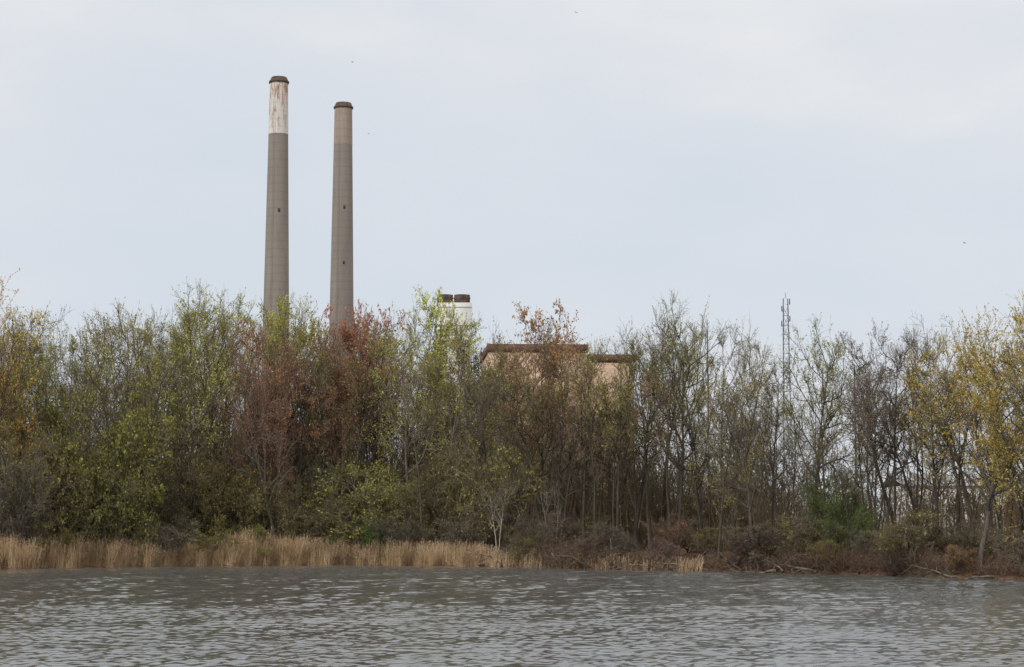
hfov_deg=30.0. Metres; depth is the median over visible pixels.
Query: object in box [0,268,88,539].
tree
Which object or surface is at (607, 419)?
tree
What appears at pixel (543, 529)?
shrub
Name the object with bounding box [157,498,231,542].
shrub
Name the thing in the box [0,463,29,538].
shrub
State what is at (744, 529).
shrub
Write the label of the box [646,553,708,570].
fallen branch
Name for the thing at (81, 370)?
tree
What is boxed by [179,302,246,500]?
tree
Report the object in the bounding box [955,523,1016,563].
shrub
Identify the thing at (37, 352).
tree
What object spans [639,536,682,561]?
shrub
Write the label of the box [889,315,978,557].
tree
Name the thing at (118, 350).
tree
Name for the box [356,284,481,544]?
tree
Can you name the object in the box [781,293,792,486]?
radio mast
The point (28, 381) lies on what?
tree
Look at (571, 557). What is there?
fallen branch
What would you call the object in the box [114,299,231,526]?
tree
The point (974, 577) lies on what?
fallen branch
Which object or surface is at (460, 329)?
tree
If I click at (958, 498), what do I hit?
tree
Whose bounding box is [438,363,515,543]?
tree
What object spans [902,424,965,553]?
tree
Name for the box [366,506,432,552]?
shrub
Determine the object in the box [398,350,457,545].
tree
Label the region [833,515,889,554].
shrub
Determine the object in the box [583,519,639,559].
shrub
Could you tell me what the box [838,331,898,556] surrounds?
tree
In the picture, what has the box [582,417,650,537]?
tree
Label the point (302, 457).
tree
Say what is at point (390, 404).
tree
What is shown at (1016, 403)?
tree
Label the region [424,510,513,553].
shrub
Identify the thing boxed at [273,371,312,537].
tree
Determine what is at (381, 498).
shrub
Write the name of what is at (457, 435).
tree
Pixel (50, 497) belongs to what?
shrub
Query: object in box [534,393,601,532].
tree
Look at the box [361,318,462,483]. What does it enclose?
tree
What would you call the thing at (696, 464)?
tree
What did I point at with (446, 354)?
tree
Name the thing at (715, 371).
tree
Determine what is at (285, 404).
tree
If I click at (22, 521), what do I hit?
shrub
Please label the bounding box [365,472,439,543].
shrub
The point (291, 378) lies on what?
tree
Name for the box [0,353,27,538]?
tree
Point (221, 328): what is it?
tree
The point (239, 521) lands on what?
shrub
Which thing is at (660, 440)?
tree
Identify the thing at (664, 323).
tree
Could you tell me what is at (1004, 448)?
tree
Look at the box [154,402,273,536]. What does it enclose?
bush
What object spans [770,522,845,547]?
shrub
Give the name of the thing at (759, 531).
shrub
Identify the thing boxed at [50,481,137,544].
shrub
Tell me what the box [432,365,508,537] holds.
tree
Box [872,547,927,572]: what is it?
shrub
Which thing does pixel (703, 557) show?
fallen branch
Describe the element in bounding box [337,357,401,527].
tree
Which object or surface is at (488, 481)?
bush
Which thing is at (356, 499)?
shrub
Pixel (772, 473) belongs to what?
tree
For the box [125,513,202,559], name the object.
shrub
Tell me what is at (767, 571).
fallen branch
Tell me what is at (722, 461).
tree
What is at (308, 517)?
bush
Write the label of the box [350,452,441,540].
shrub
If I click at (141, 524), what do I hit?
bush
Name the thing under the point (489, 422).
tree
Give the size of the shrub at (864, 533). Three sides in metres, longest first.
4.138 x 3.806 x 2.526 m
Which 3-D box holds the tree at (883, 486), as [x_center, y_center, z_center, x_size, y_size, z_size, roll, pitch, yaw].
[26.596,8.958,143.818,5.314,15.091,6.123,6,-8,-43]
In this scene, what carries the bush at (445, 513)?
on the ground
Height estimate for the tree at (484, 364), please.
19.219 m
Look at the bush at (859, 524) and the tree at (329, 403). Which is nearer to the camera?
the bush at (859, 524)
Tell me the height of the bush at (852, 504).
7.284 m
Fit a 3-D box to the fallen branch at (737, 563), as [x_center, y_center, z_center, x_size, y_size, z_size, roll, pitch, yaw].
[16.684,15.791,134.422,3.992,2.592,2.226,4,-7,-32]
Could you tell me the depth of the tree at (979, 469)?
124.20 m
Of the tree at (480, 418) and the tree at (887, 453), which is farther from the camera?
the tree at (480, 418)
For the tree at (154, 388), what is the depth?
153.98 m
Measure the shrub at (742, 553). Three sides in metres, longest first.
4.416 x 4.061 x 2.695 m
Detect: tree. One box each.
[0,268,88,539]
[0,302,93,541]
[0,303,57,419]
[0,310,87,477]
[0,313,53,529]
[0,319,47,458]
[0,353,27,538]
[0,429,63,531]
[1,329,65,537]
[8,320,120,536]
[31,376,181,542]
[45,306,141,456]
[45,380,93,434]
[59,322,198,540]
[60,343,112,475]
[61,358,165,483]
[64,312,116,469]
[68,297,166,537]
[80,363,152,543]
[105,311,206,459]
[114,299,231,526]
[116,308,166,425]
[119,324,184,472]
[120,360,176,517]
[147,283,239,537]
[147,345,206,523]
[157,278,253,530]
[157,356,213,492]
[169,298,239,448]
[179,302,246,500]
[186,381,248,537]
[195,314,252,517]
[197,287,265,513]
[201,363,277,529]
[208,340,318,540]
[222,316,297,529]
[225,323,306,522]
[227,352,310,511]
[230,293,332,521]
[237,317,281,401]
[246,288,339,536]
[246,359,316,536]
[253,331,353,539]
[266,339,347,536]
[267,315,346,511]
[271,338,367,535]
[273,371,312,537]
[288,340,365,528]
[292,303,413,527]
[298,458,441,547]
[309,376,347,526]
[324,299,416,483]
[328,340,407,506]
[332,309,432,485]
[336,354,390,538]
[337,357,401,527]
[340,299,405,526]
[349,330,401,457]
[354,364,401,481]
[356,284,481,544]
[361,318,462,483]
[363,310,452,541]
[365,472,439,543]
[368,318,416,459]
[383,351,451,542]
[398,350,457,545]
[408,360,472,546]
[426,387,493,463]
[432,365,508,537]
[432,374,517,551]
[433,336,485,546]
[434,303,487,541]
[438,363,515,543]
[447,339,490,482]
[453,298,596,543]
[466,355,517,437]
[467,366,559,530]
[467,369,547,551]
[474,327,581,533]
[476,476,520,560]
[477,330,533,524]
[477,362,526,538]
[484,335,538,543]
[522,351,578,538]
[532,342,595,547]
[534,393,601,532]
[535,480,567,542]
[538,421,611,546]
[547,404,613,521]
[549,334,615,536]
[552,334,625,544]
[553,333,663,548]
[569,403,618,534]
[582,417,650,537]
[585,398,637,549]
[586,371,631,537]
[604,389,669,547]
[605,313,711,553]
[611,325,689,551]
[626,373,685,555]
[628,289,732,555]
[629,326,689,541]
[634,360,681,536]
[636,338,733,546]
[637,305,713,541]
[661,329,710,532]
[664,398,725,555]
[669,398,728,511]
[675,312,781,550]
[684,343,784,544]
[698,388,756,527]
[699,374,766,561]
[699,406,756,537]
[724,408,796,514]
[732,410,769,501]
[734,398,810,551]
[737,380,781,545]
[749,414,814,545]
[753,355,801,535]
[770,312,865,544]
[775,394,817,553]
[788,382,841,542]
[789,428,859,543]
[790,428,830,548]
[802,342,857,509]
[818,368,922,536]
[819,355,899,539]
[822,441,855,556]
[827,375,917,560]
[831,393,923,557]
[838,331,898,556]
[841,311,962,537]
[842,360,901,533]
[846,446,874,531]
[881,399,938,550]
[883,330,942,551]
[889,290,1023,571]
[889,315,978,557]
[892,364,979,546]
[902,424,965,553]
[914,363,976,549]
[915,401,973,556]
[934,358,993,547]
[949,305,1023,518]
[952,408,1021,559]
[965,373,1023,552]
[969,362,1023,530]
[977,421,1022,522]
[981,338,1023,464]
[1004,367,1023,457]
[1012,382,1023,551]
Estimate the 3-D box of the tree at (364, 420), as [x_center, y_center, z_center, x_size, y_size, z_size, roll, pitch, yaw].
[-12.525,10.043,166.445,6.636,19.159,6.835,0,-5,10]
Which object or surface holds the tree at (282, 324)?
on the ground
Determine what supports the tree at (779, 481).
on the ground
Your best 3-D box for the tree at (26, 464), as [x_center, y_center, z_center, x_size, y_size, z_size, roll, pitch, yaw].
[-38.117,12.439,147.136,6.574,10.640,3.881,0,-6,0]
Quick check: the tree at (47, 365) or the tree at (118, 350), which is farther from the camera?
the tree at (118, 350)
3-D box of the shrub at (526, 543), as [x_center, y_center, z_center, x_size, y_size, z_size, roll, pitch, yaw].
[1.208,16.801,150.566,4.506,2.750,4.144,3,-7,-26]
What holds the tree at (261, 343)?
on the ground
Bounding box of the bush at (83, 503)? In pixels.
[33,421,140,555]
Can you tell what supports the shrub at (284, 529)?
on the ground
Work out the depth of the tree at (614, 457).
151.32 m
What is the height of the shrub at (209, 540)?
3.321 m
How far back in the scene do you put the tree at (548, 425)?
162.81 m
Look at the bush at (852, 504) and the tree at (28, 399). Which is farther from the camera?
the tree at (28, 399)
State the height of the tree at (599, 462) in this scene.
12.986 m
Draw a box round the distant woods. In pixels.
[427,501,882,529]
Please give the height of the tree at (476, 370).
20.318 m
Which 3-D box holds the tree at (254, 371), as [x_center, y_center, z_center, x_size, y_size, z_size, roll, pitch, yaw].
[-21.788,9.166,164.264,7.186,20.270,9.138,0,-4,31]
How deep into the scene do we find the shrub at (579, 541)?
143.37 m
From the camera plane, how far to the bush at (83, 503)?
149.38 m
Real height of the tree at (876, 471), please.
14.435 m
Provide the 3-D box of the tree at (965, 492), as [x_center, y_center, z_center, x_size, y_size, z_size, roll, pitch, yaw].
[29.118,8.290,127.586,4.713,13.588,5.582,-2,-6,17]
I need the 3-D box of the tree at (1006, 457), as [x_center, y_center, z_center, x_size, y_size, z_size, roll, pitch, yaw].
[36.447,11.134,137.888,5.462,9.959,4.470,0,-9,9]
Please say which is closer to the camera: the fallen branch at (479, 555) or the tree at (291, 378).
the fallen branch at (479, 555)
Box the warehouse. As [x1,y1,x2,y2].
[881,474,1021,535]
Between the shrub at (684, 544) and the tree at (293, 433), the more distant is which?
the tree at (293, 433)
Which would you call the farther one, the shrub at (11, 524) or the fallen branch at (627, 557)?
the shrub at (11, 524)
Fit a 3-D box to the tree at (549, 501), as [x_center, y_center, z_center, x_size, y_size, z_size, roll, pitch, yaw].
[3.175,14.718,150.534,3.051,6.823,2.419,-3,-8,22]
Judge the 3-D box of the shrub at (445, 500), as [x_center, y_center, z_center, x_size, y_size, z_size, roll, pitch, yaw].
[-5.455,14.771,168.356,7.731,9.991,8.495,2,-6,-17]
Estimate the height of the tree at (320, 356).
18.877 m
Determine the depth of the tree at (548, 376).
158.04 m
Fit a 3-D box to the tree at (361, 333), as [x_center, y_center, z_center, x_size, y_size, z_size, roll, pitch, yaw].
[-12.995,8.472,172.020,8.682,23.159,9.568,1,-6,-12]
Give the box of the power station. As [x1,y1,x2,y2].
[480,344,636,519]
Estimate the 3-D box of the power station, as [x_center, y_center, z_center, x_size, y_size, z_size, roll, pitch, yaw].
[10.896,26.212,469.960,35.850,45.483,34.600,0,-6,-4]
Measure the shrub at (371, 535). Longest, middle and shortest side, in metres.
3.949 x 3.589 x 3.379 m
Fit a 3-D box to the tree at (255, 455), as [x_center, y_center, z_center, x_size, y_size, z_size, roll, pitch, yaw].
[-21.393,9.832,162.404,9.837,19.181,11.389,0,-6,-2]
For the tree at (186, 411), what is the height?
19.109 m
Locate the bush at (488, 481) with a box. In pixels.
[424,410,553,552]
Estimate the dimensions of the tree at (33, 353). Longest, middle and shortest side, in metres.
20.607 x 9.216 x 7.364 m
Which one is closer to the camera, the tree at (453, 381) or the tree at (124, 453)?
the tree at (124, 453)
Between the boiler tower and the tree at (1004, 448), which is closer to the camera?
the tree at (1004, 448)
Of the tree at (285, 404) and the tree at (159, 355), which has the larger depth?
the tree at (159, 355)
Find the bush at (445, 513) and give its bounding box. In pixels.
[403,434,496,544]
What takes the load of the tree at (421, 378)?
on the ground
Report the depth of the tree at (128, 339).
173.10 m
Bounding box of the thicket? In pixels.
[0,364,1023,553]
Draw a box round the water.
[0,565,1023,666]
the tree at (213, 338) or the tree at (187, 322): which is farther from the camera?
the tree at (213, 338)
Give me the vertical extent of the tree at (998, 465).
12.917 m
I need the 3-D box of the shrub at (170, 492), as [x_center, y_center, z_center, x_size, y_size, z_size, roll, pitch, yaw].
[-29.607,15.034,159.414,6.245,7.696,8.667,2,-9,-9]
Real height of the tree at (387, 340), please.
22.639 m
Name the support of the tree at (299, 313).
on the ground
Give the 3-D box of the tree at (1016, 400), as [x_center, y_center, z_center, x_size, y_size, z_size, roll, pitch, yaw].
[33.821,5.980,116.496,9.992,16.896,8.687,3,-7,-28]
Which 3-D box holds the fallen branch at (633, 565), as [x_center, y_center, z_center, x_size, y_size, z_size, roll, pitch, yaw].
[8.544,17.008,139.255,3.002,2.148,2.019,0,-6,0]
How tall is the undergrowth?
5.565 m
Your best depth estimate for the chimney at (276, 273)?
604.55 m
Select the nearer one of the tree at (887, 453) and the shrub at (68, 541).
the tree at (887, 453)
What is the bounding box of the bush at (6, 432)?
[0,397,93,542]
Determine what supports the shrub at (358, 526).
on the ground
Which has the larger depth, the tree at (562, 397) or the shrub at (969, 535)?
the tree at (562, 397)
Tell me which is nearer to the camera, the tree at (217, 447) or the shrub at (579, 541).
the shrub at (579, 541)
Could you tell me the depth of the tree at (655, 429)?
164.82 m
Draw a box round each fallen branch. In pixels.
[461,547,501,565]
[542,536,589,568]
[604,537,623,568]
[608,541,648,568]
[614,557,649,569]
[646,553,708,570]
[691,543,708,568]
[706,544,741,570]
[720,544,768,569]
[724,552,776,572]
[752,543,816,573]
[757,557,783,572]
[781,543,832,570]
[897,548,956,577]
[938,565,993,578]
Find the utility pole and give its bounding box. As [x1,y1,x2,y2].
[707,329,710,473]
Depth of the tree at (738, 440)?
159.64 m
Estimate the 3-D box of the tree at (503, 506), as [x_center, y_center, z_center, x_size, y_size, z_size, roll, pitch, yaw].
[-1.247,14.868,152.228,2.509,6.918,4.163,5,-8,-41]
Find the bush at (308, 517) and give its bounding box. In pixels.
[272,477,360,544]
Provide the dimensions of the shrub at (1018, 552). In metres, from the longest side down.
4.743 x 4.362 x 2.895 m
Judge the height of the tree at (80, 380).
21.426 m
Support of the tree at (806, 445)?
on the ground
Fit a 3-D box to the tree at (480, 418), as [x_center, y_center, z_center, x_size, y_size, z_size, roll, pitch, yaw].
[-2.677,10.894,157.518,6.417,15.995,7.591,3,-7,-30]
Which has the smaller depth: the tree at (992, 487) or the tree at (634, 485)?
the tree at (992, 487)
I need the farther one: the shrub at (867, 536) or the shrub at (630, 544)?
the shrub at (630, 544)
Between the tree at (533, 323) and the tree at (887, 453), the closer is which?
the tree at (887, 453)
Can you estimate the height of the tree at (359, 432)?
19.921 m
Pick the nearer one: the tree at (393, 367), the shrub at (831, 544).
the shrub at (831, 544)
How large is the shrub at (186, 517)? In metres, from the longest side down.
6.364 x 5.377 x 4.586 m
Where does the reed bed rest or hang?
in the water
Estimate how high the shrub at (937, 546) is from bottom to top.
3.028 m
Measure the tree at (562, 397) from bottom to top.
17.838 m
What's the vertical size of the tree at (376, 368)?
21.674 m
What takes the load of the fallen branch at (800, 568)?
on the ground
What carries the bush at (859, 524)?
on the ground
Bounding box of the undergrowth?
[0,525,1023,579]
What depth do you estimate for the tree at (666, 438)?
151.66 m
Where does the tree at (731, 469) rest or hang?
on the ground
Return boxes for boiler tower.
[437,294,471,455]
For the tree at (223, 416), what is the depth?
164.81 m
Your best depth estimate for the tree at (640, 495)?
152.76 m
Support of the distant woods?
on the ground
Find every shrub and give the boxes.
[0,450,61,556]
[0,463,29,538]
[0,485,34,537]
[25,479,92,539]
[27,522,88,558]
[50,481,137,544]
[124,468,193,542]
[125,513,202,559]
[157,497,201,546]
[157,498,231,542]
[172,524,250,557]
[174,459,264,543]
[209,490,299,537]
[225,459,306,543]
[240,523,273,554]
[287,496,345,539]
[312,501,378,546]
[318,535,341,556]
[327,478,404,543]
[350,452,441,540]
[356,522,391,557]
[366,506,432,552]
[408,457,489,546]
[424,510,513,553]
[455,494,522,550]
[502,513,566,558]
[503,531,555,559]
[531,511,611,545]
[545,511,590,551]
[571,534,613,559]
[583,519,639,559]
[606,533,641,553]
[637,508,701,554]
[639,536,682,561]
[662,517,718,552]
[689,523,736,556]
[721,525,763,549]
[721,531,779,564]
[723,512,827,569]
[759,512,848,559]
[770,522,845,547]
[805,538,844,565]
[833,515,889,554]
[846,528,896,559]
[866,505,957,561]
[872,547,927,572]
[913,521,981,561]
[940,514,1010,558]
[941,544,982,570]
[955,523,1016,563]
[987,527,1023,567]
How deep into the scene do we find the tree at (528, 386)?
155.22 m
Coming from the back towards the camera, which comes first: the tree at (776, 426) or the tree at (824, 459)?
the tree at (776, 426)
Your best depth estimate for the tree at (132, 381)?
161.96 m
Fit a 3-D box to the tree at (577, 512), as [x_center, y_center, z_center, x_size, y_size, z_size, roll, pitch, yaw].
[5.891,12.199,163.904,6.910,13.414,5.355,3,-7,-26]
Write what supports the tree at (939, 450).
on the ground
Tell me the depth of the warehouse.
247.25 m
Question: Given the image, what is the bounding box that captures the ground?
[0,533,1023,579]
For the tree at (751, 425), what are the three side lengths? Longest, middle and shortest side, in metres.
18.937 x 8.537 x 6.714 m
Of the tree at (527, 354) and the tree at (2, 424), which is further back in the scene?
the tree at (527, 354)
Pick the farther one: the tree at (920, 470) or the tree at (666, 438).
the tree at (666, 438)
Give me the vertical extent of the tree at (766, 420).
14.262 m
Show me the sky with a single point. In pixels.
(858, 162)
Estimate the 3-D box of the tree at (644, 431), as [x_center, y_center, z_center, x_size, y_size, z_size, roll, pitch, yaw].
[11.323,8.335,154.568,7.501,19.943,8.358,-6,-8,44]
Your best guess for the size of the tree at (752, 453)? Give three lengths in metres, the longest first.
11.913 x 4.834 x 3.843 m
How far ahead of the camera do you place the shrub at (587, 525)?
155.66 m
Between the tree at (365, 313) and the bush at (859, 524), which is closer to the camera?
the bush at (859, 524)
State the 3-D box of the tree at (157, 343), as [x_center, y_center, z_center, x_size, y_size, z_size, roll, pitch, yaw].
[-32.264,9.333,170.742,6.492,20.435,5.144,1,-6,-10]
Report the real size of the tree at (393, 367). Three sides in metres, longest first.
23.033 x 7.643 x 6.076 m
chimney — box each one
[261,76,288,461]
[326,101,353,468]
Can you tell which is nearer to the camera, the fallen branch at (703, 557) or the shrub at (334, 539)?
the fallen branch at (703, 557)
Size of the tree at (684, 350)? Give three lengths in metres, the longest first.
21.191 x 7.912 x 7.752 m
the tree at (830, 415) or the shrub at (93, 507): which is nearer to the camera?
the tree at (830, 415)
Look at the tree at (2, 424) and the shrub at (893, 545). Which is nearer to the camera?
the shrub at (893, 545)
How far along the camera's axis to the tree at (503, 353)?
167.04 m
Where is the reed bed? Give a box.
[0,527,703,571]
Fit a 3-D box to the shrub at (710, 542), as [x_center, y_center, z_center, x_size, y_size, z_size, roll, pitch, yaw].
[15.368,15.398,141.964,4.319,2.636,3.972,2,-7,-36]
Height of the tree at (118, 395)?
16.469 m
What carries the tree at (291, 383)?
on the ground
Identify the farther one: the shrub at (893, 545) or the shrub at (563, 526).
the shrub at (563, 526)
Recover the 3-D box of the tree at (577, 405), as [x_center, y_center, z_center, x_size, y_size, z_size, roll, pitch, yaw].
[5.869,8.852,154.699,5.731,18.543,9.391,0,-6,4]
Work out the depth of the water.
64.28 m
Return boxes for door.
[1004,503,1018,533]
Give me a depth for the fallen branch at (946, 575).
117.30 m
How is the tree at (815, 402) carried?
on the ground
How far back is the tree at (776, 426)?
147.46 m
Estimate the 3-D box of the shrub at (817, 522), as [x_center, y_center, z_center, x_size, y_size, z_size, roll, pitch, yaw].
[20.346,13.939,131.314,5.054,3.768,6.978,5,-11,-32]
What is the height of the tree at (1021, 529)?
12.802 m
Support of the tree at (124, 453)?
on the ground
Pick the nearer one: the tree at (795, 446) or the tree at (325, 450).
the tree at (795, 446)
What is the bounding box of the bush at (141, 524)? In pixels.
[91,461,167,552]
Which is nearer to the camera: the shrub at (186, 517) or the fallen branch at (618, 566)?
the fallen branch at (618, 566)
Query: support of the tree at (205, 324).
on the ground
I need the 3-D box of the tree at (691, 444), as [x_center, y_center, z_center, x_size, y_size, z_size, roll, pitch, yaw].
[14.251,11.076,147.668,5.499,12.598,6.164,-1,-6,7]
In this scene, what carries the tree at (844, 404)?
on the ground
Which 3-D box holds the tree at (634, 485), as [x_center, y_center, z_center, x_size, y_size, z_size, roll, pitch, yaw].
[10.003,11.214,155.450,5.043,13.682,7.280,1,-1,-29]
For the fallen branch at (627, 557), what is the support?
on the ground
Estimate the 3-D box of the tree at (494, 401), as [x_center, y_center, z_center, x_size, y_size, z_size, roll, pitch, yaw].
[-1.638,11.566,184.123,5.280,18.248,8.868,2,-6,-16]
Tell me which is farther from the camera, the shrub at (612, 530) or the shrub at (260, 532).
the shrub at (260, 532)
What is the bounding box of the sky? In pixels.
[0,0,1023,525]
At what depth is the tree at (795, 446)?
145.66 m
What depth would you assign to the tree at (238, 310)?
178.91 m
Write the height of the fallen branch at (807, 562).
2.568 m
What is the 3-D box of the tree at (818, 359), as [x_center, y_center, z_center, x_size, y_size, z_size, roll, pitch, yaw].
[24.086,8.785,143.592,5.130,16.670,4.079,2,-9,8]
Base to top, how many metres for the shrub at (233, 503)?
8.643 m
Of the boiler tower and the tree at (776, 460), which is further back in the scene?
the boiler tower
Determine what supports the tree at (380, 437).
on the ground
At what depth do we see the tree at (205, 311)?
189.51 m
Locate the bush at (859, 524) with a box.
[819,492,880,555]
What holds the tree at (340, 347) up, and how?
on the ground
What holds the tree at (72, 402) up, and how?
on the ground
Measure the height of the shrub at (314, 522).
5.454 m
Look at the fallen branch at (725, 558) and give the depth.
134.00 m
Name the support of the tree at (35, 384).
on the ground
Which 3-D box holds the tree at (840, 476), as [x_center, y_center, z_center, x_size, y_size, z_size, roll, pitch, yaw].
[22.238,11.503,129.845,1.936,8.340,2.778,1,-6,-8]
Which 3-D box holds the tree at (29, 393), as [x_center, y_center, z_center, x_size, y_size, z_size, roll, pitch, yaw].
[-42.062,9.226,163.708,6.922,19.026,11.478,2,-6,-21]
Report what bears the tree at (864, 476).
on the ground
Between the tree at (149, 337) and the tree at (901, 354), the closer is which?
the tree at (901, 354)
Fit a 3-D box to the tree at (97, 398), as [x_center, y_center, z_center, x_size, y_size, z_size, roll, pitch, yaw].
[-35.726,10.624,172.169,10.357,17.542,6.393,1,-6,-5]
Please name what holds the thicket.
on the ground
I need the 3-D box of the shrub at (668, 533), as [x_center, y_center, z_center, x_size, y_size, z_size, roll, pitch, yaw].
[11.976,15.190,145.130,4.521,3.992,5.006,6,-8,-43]
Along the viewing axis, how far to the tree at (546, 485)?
166.42 m
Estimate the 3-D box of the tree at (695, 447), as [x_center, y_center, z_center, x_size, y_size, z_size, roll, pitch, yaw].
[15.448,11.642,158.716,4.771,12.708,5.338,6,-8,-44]
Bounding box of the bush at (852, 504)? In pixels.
[795,462,879,548]
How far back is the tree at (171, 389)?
167.76 m
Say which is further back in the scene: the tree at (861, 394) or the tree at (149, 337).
the tree at (149, 337)
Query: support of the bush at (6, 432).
on the ground
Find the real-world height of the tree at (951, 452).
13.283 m
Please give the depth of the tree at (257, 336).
166.80 m
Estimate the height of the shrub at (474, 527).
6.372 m
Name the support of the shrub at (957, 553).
on the ground
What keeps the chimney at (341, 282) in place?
on the ground
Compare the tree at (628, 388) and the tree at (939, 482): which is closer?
the tree at (939, 482)
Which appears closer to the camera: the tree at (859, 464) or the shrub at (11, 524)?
the tree at (859, 464)
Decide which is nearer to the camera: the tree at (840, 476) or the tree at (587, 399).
the tree at (840, 476)
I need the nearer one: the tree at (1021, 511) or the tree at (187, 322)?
the tree at (1021, 511)
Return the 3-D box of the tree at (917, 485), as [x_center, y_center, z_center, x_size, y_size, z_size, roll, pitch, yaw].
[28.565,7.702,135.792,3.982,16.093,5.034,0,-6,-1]
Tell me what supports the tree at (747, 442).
on the ground
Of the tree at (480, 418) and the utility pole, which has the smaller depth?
the tree at (480, 418)
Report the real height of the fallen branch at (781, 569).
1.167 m

